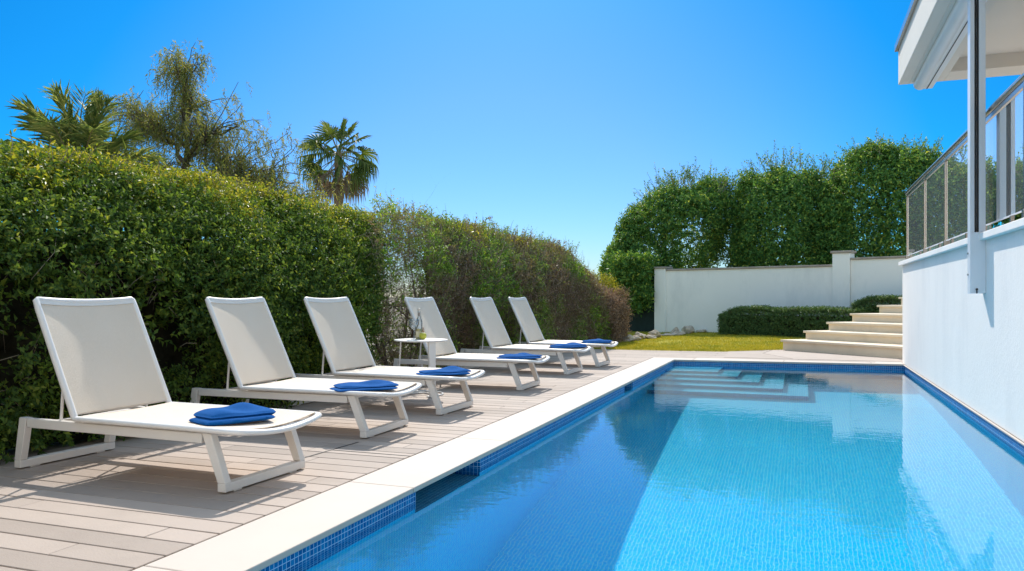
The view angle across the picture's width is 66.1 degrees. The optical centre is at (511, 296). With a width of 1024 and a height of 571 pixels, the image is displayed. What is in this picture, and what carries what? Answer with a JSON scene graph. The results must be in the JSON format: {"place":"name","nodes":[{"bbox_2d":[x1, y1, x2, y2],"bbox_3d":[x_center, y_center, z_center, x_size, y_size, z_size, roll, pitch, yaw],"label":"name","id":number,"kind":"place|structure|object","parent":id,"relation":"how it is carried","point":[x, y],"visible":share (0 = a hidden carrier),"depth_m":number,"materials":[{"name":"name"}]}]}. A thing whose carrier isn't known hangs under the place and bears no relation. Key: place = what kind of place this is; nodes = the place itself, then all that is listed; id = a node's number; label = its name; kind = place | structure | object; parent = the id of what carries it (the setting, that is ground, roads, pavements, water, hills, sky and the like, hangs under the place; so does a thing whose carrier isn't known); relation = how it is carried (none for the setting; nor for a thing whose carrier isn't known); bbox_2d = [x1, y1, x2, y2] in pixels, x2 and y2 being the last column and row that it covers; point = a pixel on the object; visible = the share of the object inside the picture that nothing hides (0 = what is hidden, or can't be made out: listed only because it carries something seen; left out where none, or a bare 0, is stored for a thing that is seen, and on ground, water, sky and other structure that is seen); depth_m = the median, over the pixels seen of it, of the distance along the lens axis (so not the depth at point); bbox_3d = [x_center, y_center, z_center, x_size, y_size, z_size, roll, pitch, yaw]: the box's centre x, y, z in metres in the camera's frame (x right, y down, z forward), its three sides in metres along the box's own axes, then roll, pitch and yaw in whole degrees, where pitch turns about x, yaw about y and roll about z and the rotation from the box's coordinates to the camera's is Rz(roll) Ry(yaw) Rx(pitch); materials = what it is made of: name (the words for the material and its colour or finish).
{"place":"outdoors","nodes":[
{"label":"outdoors","id":0,"kind":"place"},
{"bbox_2d":[0,349,903,570],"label":"deck","id":1,"kind":"structure","parent":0,"point":[130,503],"depth_m":4.46,"materials":[{"name":"beige wood"}]},
{"bbox_2d":[14,297,321,492],"bbox_3d":[-1.981,0.499,4.553,1.709,1.003,0.712,0,0,22],"label":"sun lounger","id":2,"kind":"object","parent":1,"relation":"on","point":[102,355],"visible":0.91,"depth_m":4.57,"materials":[{"name":"paint"}]},
{"bbox_2d":[189,402,275,425],"bbox_3d":[-1.525,0.633,4.307,0.419,0.090,0.302,0,-1,-44],"label":"towel","id":3,"kind":"object","parent":2,"relation":"on","point":[241,412],"visible":1,"depth_m":4.22,"materials":[{"name":"blue fabric"}]},
{"bbox_2d":[190,297,421,437],"bbox_3d":[-1.583,0.499,6.072,1.709,1.003,0.712,0,0,20],"label":"sun lounger","id":4,"kind":"object","parent":1,"relation":"on","point":[259,363],"visible":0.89,"depth_m":6.06,"materials":[{"name":"beige"}]},
{"bbox_2d":[329,380,398,391],"bbox_3d":[-1.079,0.646,5.764,0.482,0.064,0.303,0,-1,-26],"label":"towel","id":5,"kind":"object","parent":4,"relation":"on","point":[372,385],"visible":0.98,"depth_m":5.70,"materials":[{"name":"blue fabric"}]},
{"bbox_2d":[304,442,408,457],"bbox_3d":[-0.923,0.998,5.053,0.596,0.002,0.591,0,0,20],"label":"deck hatch","id":6,"kind":"object","parent":1,"relation":"on","point":[351,451],"visible":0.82,"depth_m":5.05,"materials":[{"name":"wood"}]},
{"bbox_2d":[288,297,484,414],"bbox_3d":[-1.131,0.499,7.177,1.709,1.003,0.712,0,0,22],"label":"sun lounger","id":7,"kind":"object","parent":1,"relation":"on","point":[342,340],"visible":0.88,"depth_m":7.20,"materials":[{"name":"beige"}]},
{"bbox_2d":[416,366,470,375],"bbox_3d":[-0.596,0.642,6.876,0.464,0.071,0.284,0,-1,-22],"label":"towel","id":8,"kind":"object","parent":7,"relation":"on","point":[451,370],"visible":0.96,"depth_m":6.80,"materials":[{"name":"blue fabric"}]},
{"bbox_2d":[394,338,447,396],"bbox_3d":[-0.933,0.717,8.066,0.550,0.566,0.550,0,0,20],"label":"side table","id":9,"kind":"object","parent":1,"relation":"on","point":[431,352],"visible":0.59,"depth_m":7.88,"materials":[{"name":"metal"}]},
{"bbox_2d":[409,319,418,338],"bbox_3d":[-1.005,0.329,8.076,0.104,0.209,0.104,0,0,20],"label":"wine glass","id":10,"kind":"object","parent":9,"relation":"on","point":[413,328],"visible":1,"depth_m":8.05,"materials":[{"name":"clear glass"}]},
{"bbox_2d":[416,308,421,338],"bbox_3d":[-0.955,0.275,8.091,0.068,0.318,0.069,0,0,20],"label":"bottle","id":11,"kind":"object","parent":9,"relation":"on","point":[418,331],"visible":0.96,"depth_m":8.07,"materials":[{"name":"clear glass"}]},
{"bbox_2d":[419,333,426,339],"bbox_3d":[-0.909,0.398,8.031,0.076,0.071,0.076,0,0,20],"label":"lemon","id":12,"kind":"object","parent":9,"relation":"on","point":[422,336],"visible":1,"depth_m":8.00,"materials":[{"name":"yellow food"}]},
{"bbox_2d":[393,297,549,389],"bbox_3d":[-0.456,0.499,8.902,1.709,1.003,0.712,0,0,20],"label":"sun lounger","id":13,"kind":"object","parent":1,"relation":"on","point":[433,325],"visible":0.8,"depth_m":8.89,"materials":[{"name":"beige"}]},
{"bbox_2d":[497,353,541,359],"bbox_3d":[0.081,0.646,8.638,0.482,0.064,0.302,0,-1,-24],"label":"towel","id":14,"kind":"object","parent":13,"relation":"on","point":[519,356],"visible":0.95,"depth_m":8.55,"materials":[{"name":"blue fabric"}]},
{"bbox_2d":[458,297,590,374],"bbox_3d":[0.180,0.499,10.630,1.709,1.003,0.712,0,0,23],"label":"sun lounger","id":15,"kind":"object","parent":1,"relation":"on","point":[491,323],"visible":0.92,"depth_m":10.62,"materials":[{"name":"beige"}]},
{"bbox_2d":[549,342,586,347],"bbox_3d":[0.749,0.644,10.538,0.504,0.067,0.302,0,-1,-30],"label":"towel","id":16,"kind":"object","parent":15,"relation":"on","point":[573,345],"visible":1,"depth_m":10.44,"materials":[{"name":"blue fabric"}]},
{"bbox_2d":[502,297,617,366],"bbox_3d":[0.693,0.499,11.739,1.709,1.003,0.712,0,0,22],"label":"sun lounger","id":17,"kind":"object","parent":1,"relation":"on","point":[527,321],"visible":0.84,"depth_m":11.78,"materials":[{"name":"beige"}]},
{"bbox_2d":[581,339,611,342],"bbox_3d":[1.254,0.648,11.628,0.440,0.061,0.282,0,-1,-22],"label":"towel","id":18,"kind":"object","parent":17,"relation":"on","point":[597,341],"visible":1,"depth_m":11.54,"materials":[{"name":"blue fabric"}]},
{"bbox_2d":[479,216,493,226],"bbox_3d":[-0.576,-0.241,14.699,0.570,2.604,0.703,0,0,-3],"label":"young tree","id":19,"kind":"object","parent":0,"point":[489,217],"visible":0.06,"depth_m":14.58,"materials":[{"name":"plant"}]},
{"bbox_2d":[0,0,1019,361],"label":"sky","id":20,"kind":"structure","parent":0,"point":[547,116],"materials":[{"name":"blue"}]},
{"bbox_2d":[0,299,1022,459],"bbox_3d":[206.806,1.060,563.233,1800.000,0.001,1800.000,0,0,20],"label":"ground","id":21,"kind":"structure","parent":0,"point":[30,451],"depth_m":5.90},
{"bbox_2d":[0,80,168,233],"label":"feather palm","id":22,"kind":"object","parent":21,"relation":"on","point":[90,129],"visible":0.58,"depth_m":10.74,"materials":[{"name":"green plant"}]},
{"bbox_2d":[0,128,390,463],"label":"hedge","id":23,"kind":"object","parent":21,"relation":"on","point":[163,264],"visible":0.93,"depth_m":6.30,"materials":[{"name":"green plant"}]},
{"bbox_2d":[56,38,352,238],"bbox_3d":[-5.497,-1.748,14.287,5.142,5.629,3.074,0,0,-12],"label":"pepper tree","id":24,"kind":"object","parent":21,"relation":"on","point":[155,126],"visible":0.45,"depth_m":13.85,"materials":[{"name":"green plant"}]},
{"bbox_2d":[295,117,379,206],"bbox_3d":[-5.518,-2.322,24.915,2.662,6.767,2.620,0,0,-21],"label":"fan palm","id":25,"kind":"object","parent":21,"relation":"on","point":[362,165],"visible":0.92,"depth_m":24.62,"materials":[{"name":"green plant"}]},
{"bbox_2d":[348,183,475,367],"bbox_3d":[-1.402,-0.102,10.309,2.020,2.875,3.010,0,0,39],"label":"sparse shrub","id":26,"kind":"object","parent":21,"relation":"on","point":[399,235],"visible":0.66,"depth_m":9.80,"materials":[{"name":"green plant"}]},
{"bbox_2d":[388,206,612,367],"bbox_3d":[-0.225,-0.072,13.536,2.045,2.619,7.424,0,0,25],"label":"hedge","id":27,"kind":"object","parent":21,"relation":"on","point":[556,284],"visible":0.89,"depth_m":12.68,"materials":[{"name":"green plant"}]},
{"bbox_2d":[586,279,634,342],"bbox_3d":[1.605,0.274,17.061,2.073,1.764,1.690,0,0,20],"label":"dead hedge","id":28,"kind":"object","parent":21,"relation":"on","point":[619,312],"visible":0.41,"depth_m":16.66,"materials":[{"name":"brown plant"}]},
{"bbox_2d":[606,277,653,331],"bbox_3d":[2.829,0.255,22.313,2.770,1.610,0.067,0,0,38],"label":"fence","id":29,"kind":"object","parent":21,"relation":"on","point":[644,323],"visible":0.17,"depth_m":21.70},
{"bbox_2d":[597,156,743,318],"bbox_3d":[4.559,-1.511,23.774,4.398,5.369,5.336,0,0,-4],"label":"broadleaf tree","id":30,"kind":"object","parent":21,"relation":"on","point":[627,262],"visible":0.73,"depth_m":22.51,"materials":[{"name":"green plant"}]},
{"bbox_2d":[654,250,916,332],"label":"garden wall","id":31,"kind":"structure","parent":21,"relation":"on","point":[699,298],"depth_m":19.23,"materials":[{"name":"white paint"}]},
{"bbox_2d":[724,140,856,266],"bbox_3d":[7.934,-1.657,22.487,3.637,5.621,3.953,0,0,40],"label":"broadleaf tree","id":32,"kind":"object","parent":21,"relation":"on","point":[782,188],"visible":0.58,"depth_m":21.36,"materials":[{"name":"green plant"}]},
{"bbox_2d":[780,297,902,358],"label":"stone stairs","id":33,"kind":"structure","parent":21,"relation":"on","point":[880,334],"depth_m":14.20,"materials":[{"name":"beige stone"}]},
{"bbox_2d":[803,128,961,264],"bbox_3d":[10.107,-1.666,21.061,4.454,5.490,3.858,0,0,40],"label":"broadleaf tree","id":34,"kind":"object","parent":21,"relation":"on","point":[895,170],"visible":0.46,"depth_m":20.11,"materials":[{"name":"green plant"}]},
{"bbox_2d":[894,0,1023,445],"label":"villa","id":35,"kind":"object","parent":21,"relation":"on","point":[960,343],"visible":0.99,"depth_m":7.77,"materials":[{"name":"white paint"}]},
{"bbox_2d":[905,72,1023,258],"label":"glass railing","id":36,"kind":"object","parent":35,"relation":"on","point":[936,193],"visible":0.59,"depth_m":7.64,"materials":[{"name":"glass"}]},
{"bbox_2d":[967,0,985,293],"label":"screen post","id":37,"kind":"object","parent":35,"relation":"attached to","point":[976,254],"visible":0.91,"depth_m":6.61,"materials":[{"name":"white metal"}]},
{"bbox_2d":[467,361,820,467],"bbox_3d":[1.982,2.247,6.399,3.590,2.470,12.680,0,0,20],"label":"pool basin","id":38,"kind":"object","parent":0,"point":[476,464],"visible":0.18,"depth_m":5.02,"materials":[{"name":"blue tile"}]},
{"bbox_2d":[133,357,904,570],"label":"pool coping","id":39,"kind":"object","parent":38,"relation":"on","point":[265,541],"visible":1,"depth_m":4.07,"materials":[{"name":"beige stone"}]},
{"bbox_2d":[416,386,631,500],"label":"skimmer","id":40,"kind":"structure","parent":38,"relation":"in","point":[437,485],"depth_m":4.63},
{"bbox_2d":[260,361,1023,570],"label":"waterline tiles","id":41,"kind":"object","parent":38,"relation":"attached to","point":[304,554],"visible":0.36,"depth_m":5.76,"materials":[{"name":"tile"}]},
{"bbox_2d":[286,365,1023,570],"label":"pool water","id":42,"kind":"structure","parent":38,"relation":"in","point":[705,468],"depth_m":4.39,"materials":[{"name":"blue liquid"}]},
{"bbox_2d":[593,331,805,351],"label":"lawn","id":43,"kind":"structure","parent":0,"point":[666,341],"depth_m":16.45,"materials":[{"name":"plant"}]},
{"bbox_2d":[591,270,623,292],"bbox_3d":[2.049,0.133,18.973,1.348,1.604,1.296,0,0,20],"label":"bush","id":44,"kind":"object","parent":43,"relation":"on","point":[610,283],"visible":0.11,"depth_m":18.84,"materials":[{"name":"green plant"}]},
{"bbox_2d":[623,334,634,341],"bbox_3d":[2.513,0.894,16.920,0.322,0.193,0.237,0,0,-33],"label":"rock","id":45,"kind":"object","parent":43,"relation":"on","point":[629,337],"visible":0.7,"depth_m":16.85,"materials":[{"name":"stone"}]},
{"bbox_2d":[633,335,640,340],"bbox_3d":[2.687,0.917,17.147,0.263,0.161,0.233,0,0,14],"label":"rock","id":46,"kind":"object","parent":43,"relation":"on","point":[637,338],"visible":0.62,"depth_m":17.08,"materials":[{"name":"stone"}]},
{"bbox_2d":[635,332,645,338],"bbox_3d":[2.962,0.895,17.973,0.206,0.198,0.359,0,0,-23],"label":"rock","id":47,"kind":"object","parent":43,"relation":"on","point":[638,333],"visible":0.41,"depth_m":17.93,"materials":[{"name":"stone"}]},
{"bbox_2d":[646,335,656,338],"bbox_3d":[3.160,0.916,17.959,0.304,0.117,0.158,0,0,31],"label":"rock","id":48,"kind":"object","parent":43,"relation":"on","point":[650,336],"visible":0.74,"depth_m":17.91,"materials":[{"name":"stone"}]},
{"bbox_2d":[648,330,661,336],"bbox_3d":[3.346,0.868,18.424,0.419,0.211,0.237,0,0,-44],"label":"rock","id":49,"kind":"object","parent":43,"relation":"on","point":[656,333],"visible":0.66,"depth_m":18.32,"materials":[{"name":"stone"}]},
{"bbox_2d":[672,331,685,334],"bbox_3d":[4.092,0.894,19.424,0.425,0.122,0.285,0,0,-8],"label":"rock","id":50,"kind":"object","parent":43,"relation":"on","point":[679,332],"visible":0.62,"depth_m":19.32,"materials":[{"name":"stone"}]},
{"bbox_2d":[681,325,694,333],"bbox_3d":[4.486,0.836,20.026,0.333,0.228,0.233,0,0,6],"label":"rock","id":51,"kind":"object","parent":43,"relation":"on","point":[689,329],"visible":0.96,"depth_m":19.96,"materials":[{"name":"stone"}]},
{"bbox_2d":[716,304,870,337],"bbox_3d":[6.359,0.610,17.850,3.510,0.899,0.891,0,0,43],"label":"hedge","id":52,"kind":"object","parent":43,"relation":"on","point":[738,320],"visible":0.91,"depth_m":17.75,"materials":[{"name":"green plant"}]},
{"bbox_2d":[850,294,902,312],"bbox_3d":[8.222,0.476,16.409,2.245,1.157,0.796,0,0,44],"label":"hedge","id":53,"kind":"object","parent":43,"relation":"on","point":[873,302],"visible":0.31,"depth_m":16.65,"materials":[{"name":"green plant"}]},
{"bbox_2d":[724,350,901,361],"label":"stair paving","id":54,"kind":"structure","parent":0,"point":[776,354],"depth_m":13.18,"materials":[{"name":"beige stone"}]},
{"bbox_2d":[933,213,1021,246],"bbox_3d":[12.296,-1.506,19.294,3.943,5.143,3.704,0,0,40],"label":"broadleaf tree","id":55,"kind":"object","parent":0,"point":[1006,220],"visible":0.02,"depth_m":18.27,"materials":[{"name":"plant"}]}
]}

